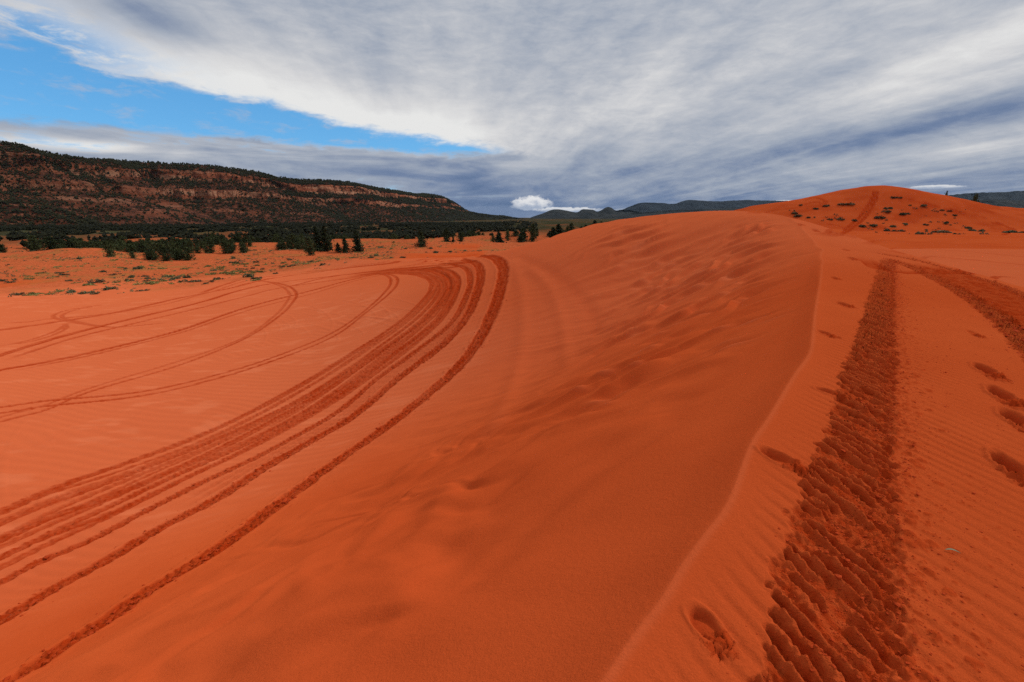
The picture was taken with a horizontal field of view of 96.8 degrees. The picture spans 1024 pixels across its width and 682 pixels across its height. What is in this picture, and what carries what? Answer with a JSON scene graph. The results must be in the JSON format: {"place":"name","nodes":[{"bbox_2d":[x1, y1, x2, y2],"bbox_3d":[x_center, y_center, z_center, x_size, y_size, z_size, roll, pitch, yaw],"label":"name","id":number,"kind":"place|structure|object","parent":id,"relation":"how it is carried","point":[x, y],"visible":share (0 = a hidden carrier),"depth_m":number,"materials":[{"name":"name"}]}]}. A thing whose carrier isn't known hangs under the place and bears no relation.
{"place":"outdoors","nodes":[
{"label":"outdoors","id":0,"kind":"place"},
{"bbox_2d":[0,143,503,224],"bbox_3d":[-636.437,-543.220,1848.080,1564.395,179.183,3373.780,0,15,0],"label":"mesa","id":1,"kind":"structure","parent":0,"point":[212,193],"depth_m":999.35,"materials":[{"name":"brown stone"}]},
{"bbox_2d":[44,151,345,181],"bbox_3d":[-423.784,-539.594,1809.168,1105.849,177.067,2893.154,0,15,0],"label":"rim woods","id":2,"kind":"object","parent":1,"relation":"on","point":[97,158],"visible":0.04,"depth_m":1014.27,"materials":[{"name":"green plant"}]},
{"bbox_2d":[0,141,530,225],"bbox_3d":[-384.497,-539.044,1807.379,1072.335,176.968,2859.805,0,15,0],"label":"mesa woods","id":3,"kind":"object","parent":1,"relation":"on","point":[430,213],"visible":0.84,"depth_m":1066.80,"materials":[{"name":"green plant"}]},
{"bbox_2d":[0,185,1023,681],"bbox_3d":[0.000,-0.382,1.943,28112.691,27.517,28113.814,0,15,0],"label":"sand ground","id":4,"kind":"structure","parent":0,"point":[592,461],"depth_m":8.56,"materials":[{"name":"orange sand"}]},
{"bbox_2d":[0,244,7,252],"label":"juniper tree","id":5,"kind":"object","parent":4,"relation":"on","point":[2,248],"visible":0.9,"depth_m":133.47,"materials":[{"name":"green plant"}]},
{"bbox_2d":[24,234,40,247],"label":"juniper tree","id":6,"kind":"object","parent":4,"relation":"on","point":[30,237],"visible":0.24,"depth_m":145.39,"materials":[{"name":"green plant"}]},
{"bbox_2d":[22,238,44,251],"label":"juniper tree","id":7,"kind":"object","parent":4,"relation":"on","point":[32,243],"visible":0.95,"depth_m":135.74,"materials":[{"name":"green plant"}]},
{"bbox_2d":[38,236,58,249],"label":"juniper tree","id":8,"kind":"object","parent":4,"relation":"on","point":[49,242],"visible":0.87,"depth_m":142.67,"materials":[{"name":"green plant"}]},
{"bbox_2d":[54,239,64,246],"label":"juniper tree","id":9,"kind":"object","parent":4,"relation":"on","point":[61,241],"visible":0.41,"depth_m":144.23,"materials":[{"name":"green plant"}]},
{"bbox_2d":[70,240,81,247],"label":"juniper tree","id":10,"kind":"object","parent":4,"relation":"on","point":[76,243],"visible":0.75,"depth_m":145.34,"materials":[{"name":"green plant"}]},
{"bbox_2d":[78,241,90,247],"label":"juniper tree","id":11,"kind":"object","parent":4,"relation":"on","point":[85,244],"visible":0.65,"depth_m":139.51,"materials":[{"name":"green plant"}]},
{"bbox_2d":[91,242,101,247],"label":"juniper tree","id":12,"kind":"object","parent":4,"relation":"on","point":[96,245],"visible":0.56,"depth_m":140.63,"materials":[{"name":"green plant"}]},
{"bbox_2d":[101,240,112,248],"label":"juniper tree","id":13,"kind":"object","parent":4,"relation":"on","point":[105,242],"visible":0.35,"depth_m":136.46,"materials":[{"name":"green plant"}]},
{"bbox_2d":[102,244,117,256],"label":"juniper tree","id":14,"kind":"object","parent":4,"relation":"on","point":[108,249],"visible":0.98,"depth_m":117.86,"materials":[{"name":"green plant"}]},
{"bbox_2d":[114,241,123,251],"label":"juniper tree","id":15,"kind":"object","parent":4,"relation":"on","point":[118,243],"visible":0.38,"depth_m":142.99,"materials":[{"name":"green plant"}]},
{"bbox_2d":[115,235,128,246],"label":"juniper tree","id":16,"kind":"object","parent":4,"relation":"on","point":[122,238],"visible":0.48,"depth_m":158.02,"materials":[{"name":"green plant"}]},
{"bbox_2d":[126,243,136,251],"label":"juniper tree","id":17,"kind":"object","parent":4,"relation":"on","point":[132,246],"visible":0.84,"depth_m":144.64,"materials":[{"name":"green plant"}]},
{"bbox_2d":[128,251,136,258],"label":"juniper tree","id":18,"kind":"object","parent":4,"relation":"on","point":[132,255],"visible":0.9,"depth_m":119.75,"materials":[{"name":"green plant"}]},
{"bbox_2d":[135,242,146,252],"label":"juniper tree","id":19,"kind":"object","parent":4,"relation":"on","point":[141,248],"visible":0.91,"depth_m":139.80,"materials":[{"name":"green plant"}]},
{"bbox_2d":[144,248,156,259],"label":"juniper tree","id":20,"kind":"object","parent":4,"relation":"on","point":[147,253],"visible":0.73,"depth_m":114.84,"materials":[{"name":"green plant"}]},
{"bbox_2d":[149,251,158,259],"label":"juniper tree","id":21,"kind":"object","parent":4,"relation":"on","point":[154,256],"visible":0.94,"depth_m":114.16,"materials":[{"name":"green plant"}]},
{"bbox_2d":[150,240,168,251],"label":"juniper tree","id":22,"kind":"object","parent":4,"relation":"on","point":[158,244],"visible":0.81,"depth_m":131.15,"materials":[{"name":"green plant"}]},
{"bbox_2d":[156,247,175,260],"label":"juniper tree","id":23,"kind":"object","parent":4,"relation":"on","point":[163,254],"visible":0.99,"depth_m":112.46,"materials":[{"name":"green plant"}]},
{"bbox_2d":[170,249,181,259],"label":"juniper tree","id":24,"kind":"object","parent":4,"relation":"on","point":[175,252],"visible":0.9,"depth_m":115.67,"materials":[{"name":"green plant"}]},
{"bbox_2d":[177,246,195,260],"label":"juniper tree","id":25,"kind":"object","parent":4,"relation":"on","point":[186,256],"visible":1,"depth_m":116.07,"materials":[{"name":"green plant"}]},
{"bbox_2d":[195,246,203,252],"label":"juniper tree","id":26,"kind":"object","parent":4,"relation":"on","point":[197,249],"visible":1,"depth_m":134.35,"materials":[{"name":"green plant"}]},
{"bbox_2d":[201,245,208,252],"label":"juniper tree","id":27,"kind":"object","parent":4,"relation":"on","point":[204,249],"visible":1,"depth_m":136.47,"materials":[{"name":"green plant"}]},
{"bbox_2d":[203,244,216,252],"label":"juniper tree","id":28,"kind":"object","parent":4,"relation":"on","point":[210,247],"visible":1,"depth_m":137.18,"materials":[{"name":"green plant"}]},
{"bbox_2d":[204,237,215,246],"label":"juniper tree","id":29,"kind":"object","parent":4,"relation":"on","point":[208,241],"visible":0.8,"depth_m":149.40,"materials":[{"name":"green plant"}]},
{"bbox_2d":[214,237,219,244],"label":"juniper tree","id":30,"kind":"object","parent":4,"relation":"on","point":[217,241],"visible":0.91,"depth_m":166.44,"materials":[{"name":"green plant"}]},
{"bbox_2d":[217,242,235,253],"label":"juniper tree","id":31,"kind":"object","parent":4,"relation":"on","point":[225,245],"visible":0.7,"depth_m":139.35,"materials":[{"name":"green plant"}]},
{"bbox_2d":[224,242,237,253],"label":"juniper tree","id":32,"kind":"object","parent":4,"relation":"on","point":[230,247],"visible":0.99,"depth_m":137.35,"materials":[{"name":"green plant"}]},
{"bbox_2d":[227,238,236,249],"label":"juniper tree","id":33,"kind":"object","parent":4,"relation":"on","point":[233,243],"visible":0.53,"depth_m":148.53,"materials":[{"name":"green plant"}]},
{"bbox_2d":[231,232,241,241],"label":"juniper tree","id":34,"kind":"object","parent":4,"relation":"on","point":[237,236],"visible":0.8,"depth_m":174.22,"materials":[{"name":"green plant"}]},
{"bbox_2d":[237,241,249,252],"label":"juniper tree","id":35,"kind":"object","parent":4,"relation":"on","point":[242,247],"visible":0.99,"depth_m":138.64,"materials":[{"name":"green plant"}]},
{"bbox_2d":[0,233,493,296],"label":"scrub","id":36,"kind":"object","parent":4,"relation":"on","point":[193,264],"visible":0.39,"depth_m":102.58,"materials":[{"name":"green plant"}]},
{"bbox_2d":[242,273,253,277],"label":"sagebrush","id":37,"kind":"object","parent":4,"relation":"on","point":[248,275],"visible":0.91,"depth_m":82.00,"materials":[{"name":"green plant"}]},
{"bbox_2d":[0,235,496,295],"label":"dry grass","id":38,"kind":"structure","parent":4,"relation":"on","point":[191,263],"depth_m":103.34,"materials":[{"name":"plant"}]},
{"bbox_2d":[246,238,253,246],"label":"juniper tree","id":39,"kind":"object","parent":4,"relation":"on","point":[249,242],"visible":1,"depth_m":155.86,"materials":[{"name":"green plant"}]},
{"bbox_2d":[0,232,508,294],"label":"sage","id":40,"kind":"object","parent":4,"relation":"on","point":[132,290],"visible":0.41,"depth_m":114.75,"materials":[{"name":"green plant"}]},
{"bbox_2d":[0,220,537,247],"bbox_3d":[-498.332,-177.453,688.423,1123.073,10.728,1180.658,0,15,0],"label":"juniper woods","id":41,"kind":"object","parent":4,"relation":"on","point":[263,232],"visible":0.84,"depth_m":309.58,"materials":[{"name":"green plant"}]},
{"bbox_2d":[277,242,288,249],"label":"juniper tree","id":42,"kind":"object","parent":4,"relation":"on","point":[282,246],"visible":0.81,"depth_m":149.90,"materials":[{"name":"green plant"}]},
{"bbox_2d":[293,242,301,249],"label":"juniper tree","id":43,"kind":"object","parent":4,"relation":"on","point":[297,245],"visible":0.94,"depth_m":152.28,"materials":[{"name":"green plant"}]},
{"bbox_2d":[299,237,318,255],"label":"juniper tree","id":44,"kind":"object","parent":4,"relation":"on","point":[310,245],"visible":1,"depth_m":123.66,"materials":[{"name":"green plant"}]},
{"bbox_2d":[313,226,322,250],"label":"pine tree","id":45,"kind":"object","parent":4,"relation":"on","point":[316,236],"visible":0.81,"depth_m":138.46,"materials":[{"name":"green plant"}]},
{"bbox_2d":[317,226,334,251],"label":"pine tree","id":46,"kind":"object","parent":4,"relation":"on","point":[326,243],"visible":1,"depth_m":137.91,"materials":[{"name":"green plant"}]},
{"bbox_2d":[334,242,341,252],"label":"pine tree","id":47,"kind":"object","parent":4,"relation":"on","point":[337,245],"visible":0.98,"depth_m":137.92,"materials":[{"name":"green plant"}]},
{"bbox_2d":[339,236,349,252],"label":"pine tree","id":48,"kind":"object","parent":4,"relation":"on","point":[345,249],"visible":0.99,"depth_m":136.62,"materials":[{"name":"green plant"}]},
{"bbox_2d":[351,230,364,251],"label":"pine tree","id":49,"kind":"object","parent":4,"relation":"on","point":[356,240],"visible":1,"depth_m":137.96,"materials":[{"name":"green plant"}]},
{"bbox_2d":[388,234,398,238],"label":"juniper tree","id":50,"kind":"object","parent":4,"relation":"on","point":[393,236],"visible":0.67,"depth_m":197.55,"materials":[{"name":"green plant"}]},
{"bbox_2d":[412,230,427,246],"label":"pine tree","id":51,"kind":"object","parent":4,"relation":"on","point":[421,241],"visible":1,"depth_m":141.99,"materials":[{"name":"green plant"}]},
{"bbox_2d":[442,228,453,241],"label":"pine tree","id":52,"kind":"object","parent":4,"relation":"on","point":[446,234],"visible":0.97,"depth_m":157.10,"materials":[{"name":"green plant"}]},
{"bbox_2d":[456,232,465,241],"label":"juniper tree","id":53,"kind":"object","parent":4,"relation":"on","point":[460,236],"visible":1,"depth_m":172.94,"materials":[{"name":"green plant"}]},
{"bbox_2d":[492,231,506,242],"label":"pine tree","id":54,"kind":"object","parent":4,"relation":"on","point":[498,238],"visible":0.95,"depth_m":168.04,"materials":[{"name":"green plant"}]},
{"bbox_2d":[505,230,510,240],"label":"juniper tree","id":55,"kind":"object","parent":4,"relation":"on","point":[507,238],"visible":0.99,"depth_m":189.04,"materials":[{"name":"green plant"}]},
{"bbox_2d":[0,253,1023,681],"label":"sand clods","id":56,"kind":"object","parent":4,"relation":"on","point":[838,577],"visible":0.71,"depth_m":3.60,"materials":[{"name":"orange sand"}]},
{"bbox_2d":[510,230,518,235],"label":"pine tree","id":57,"kind":"object","parent":4,"relation":"on","point":[515,232],"visible":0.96,"depth_m":194.84,"materials":[{"name":"green plant"}]},
{"bbox_2d":[516,232,523,242],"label":"pine tree","id":58,"kind":"object","parent":4,"relation":"on","point":[521,237],"visible":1,"depth_m":179.28,"materials":[{"name":"green plant"}]},
{"bbox_2d":[515,228,528,240],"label":"pine tree","id":59,"kind":"object","parent":4,"relation":"on","point":[523,231],"visible":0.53,"depth_m":185.50,"materials":[{"name":"green plant"}]},
{"bbox_2d":[527,222,537,241],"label":"juniper tree","id":60,"kind":"object","parent":4,"relation":"on","point":[533,234],"visible":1,"depth_m":185.96,"materials":[{"name":"green plant"}]},
{"bbox_2d":[549,227,558,237],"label":"pine tree","id":61,"kind":"object","parent":4,"relation":"on","point":[553,232],"visible":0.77,"depth_m":195.06,"materials":[{"name":"green plant"}]},
{"bbox_2d":[555,224,564,234],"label":"pine tree","id":62,"kind":"object","parent":4,"relation":"on","point":[559,229],"visible":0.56,"depth_m":198.29,"materials":[{"name":"green plant"}]},
{"bbox_2d":[566,222,574,231],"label":"juniper tree","id":63,"kind":"object","parent":4,"relation":"on","point":[571,227],"visible":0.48,"depth_m":204.61,"materials":[{"name":"green plant"}]},
{"bbox_2d":[837,202,855,204],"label":"dune bush","id":64,"kind":"object","parent":4,"relation":"on","point":[850,203],"visible":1,"depth_m":186.64,"materials":[{"name":"green plant"}]},
{"bbox_2d":[793,206,989,234],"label":"dune brush","id":65,"kind":"object","parent":4,"relation":"on","point":[930,233],"visible":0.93,"depth_m":173.23,"materials":[{"name":"green plant"}]},
{"bbox_2d":[891,229,905,231],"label":"dune bush","id":66,"kind":"object","parent":4,"relation":"on","point":[901,230],"visible":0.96,"depth_m":158.38,"materials":[{"name":"green plant"}]},
{"bbox_2d":[930,230,951,232],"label":"dune bush","id":67,"kind":"object","parent":4,"relation":"on","point":[944,231],"visible":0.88,"depth_m":149.00,"materials":[{"name":"green plant"}]},
{"bbox_2d":[971,193,978,201],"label":"juniper tree","id":68,"kind":"object","parent":4,"relation":"on","point":[975,198],"visible":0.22,"depth_m":254.85,"materials":[{"name":"green plant"}]},
{"bbox_2d":[1001,230,1023,232],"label":"dune bush","id":69,"kind":"object","parent":4,"relation":"on","point":[1011,231],"visible":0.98,"depth_m":149.68,"materials":[{"name":"green plant"}]},
{"bbox_2d":[0,0,1023,217],"label":"sky","id":70,"kind":"structure","parent":0,"point":[512,108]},
{"bbox_2d":[531,207,639,218],"bbox_3d":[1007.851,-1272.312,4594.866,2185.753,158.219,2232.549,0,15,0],"label":"hills","id":71,"kind":"structure","parent":0,"point":[608,213],"depth_m":4110.94,"materials":[{"name":"grey stone"}]},
{"bbox_2d":[614,208,741,218],"bbox_3d":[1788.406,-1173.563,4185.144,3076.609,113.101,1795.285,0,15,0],"label":"hills","id":72,"kind":"structure","parent":0,"point":[640,214],"depth_m":4106.38,"materials":[{"name":"grey stone"}]},
{"bbox_2d":[623,200,784,211],"bbox_3d":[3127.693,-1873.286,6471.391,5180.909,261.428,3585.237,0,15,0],"label":"hills","id":73,"kind":"structure","parent":0,"point":[681,205],"depth_m":6136.61,"materials":[{"name":"grey stone"}]},
{"bbox_2d":[948,191,1023,200],"bbox_3d":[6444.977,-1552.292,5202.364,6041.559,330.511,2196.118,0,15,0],"label":"hills","id":74,"kind":"structure","parent":0,"point":[1015,195],"depth_m":5139.54,"materials":[{"name":"grey stone"}]},
{"bbox_2d":[972,200,1023,207],"bbox_3d":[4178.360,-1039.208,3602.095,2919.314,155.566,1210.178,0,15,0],"label":"hills","id":75,"kind":"structure","parent":0,"point":[1012,203],"depth_m":3468.34,"materials":[{"name":"grey stone"}]}
]}

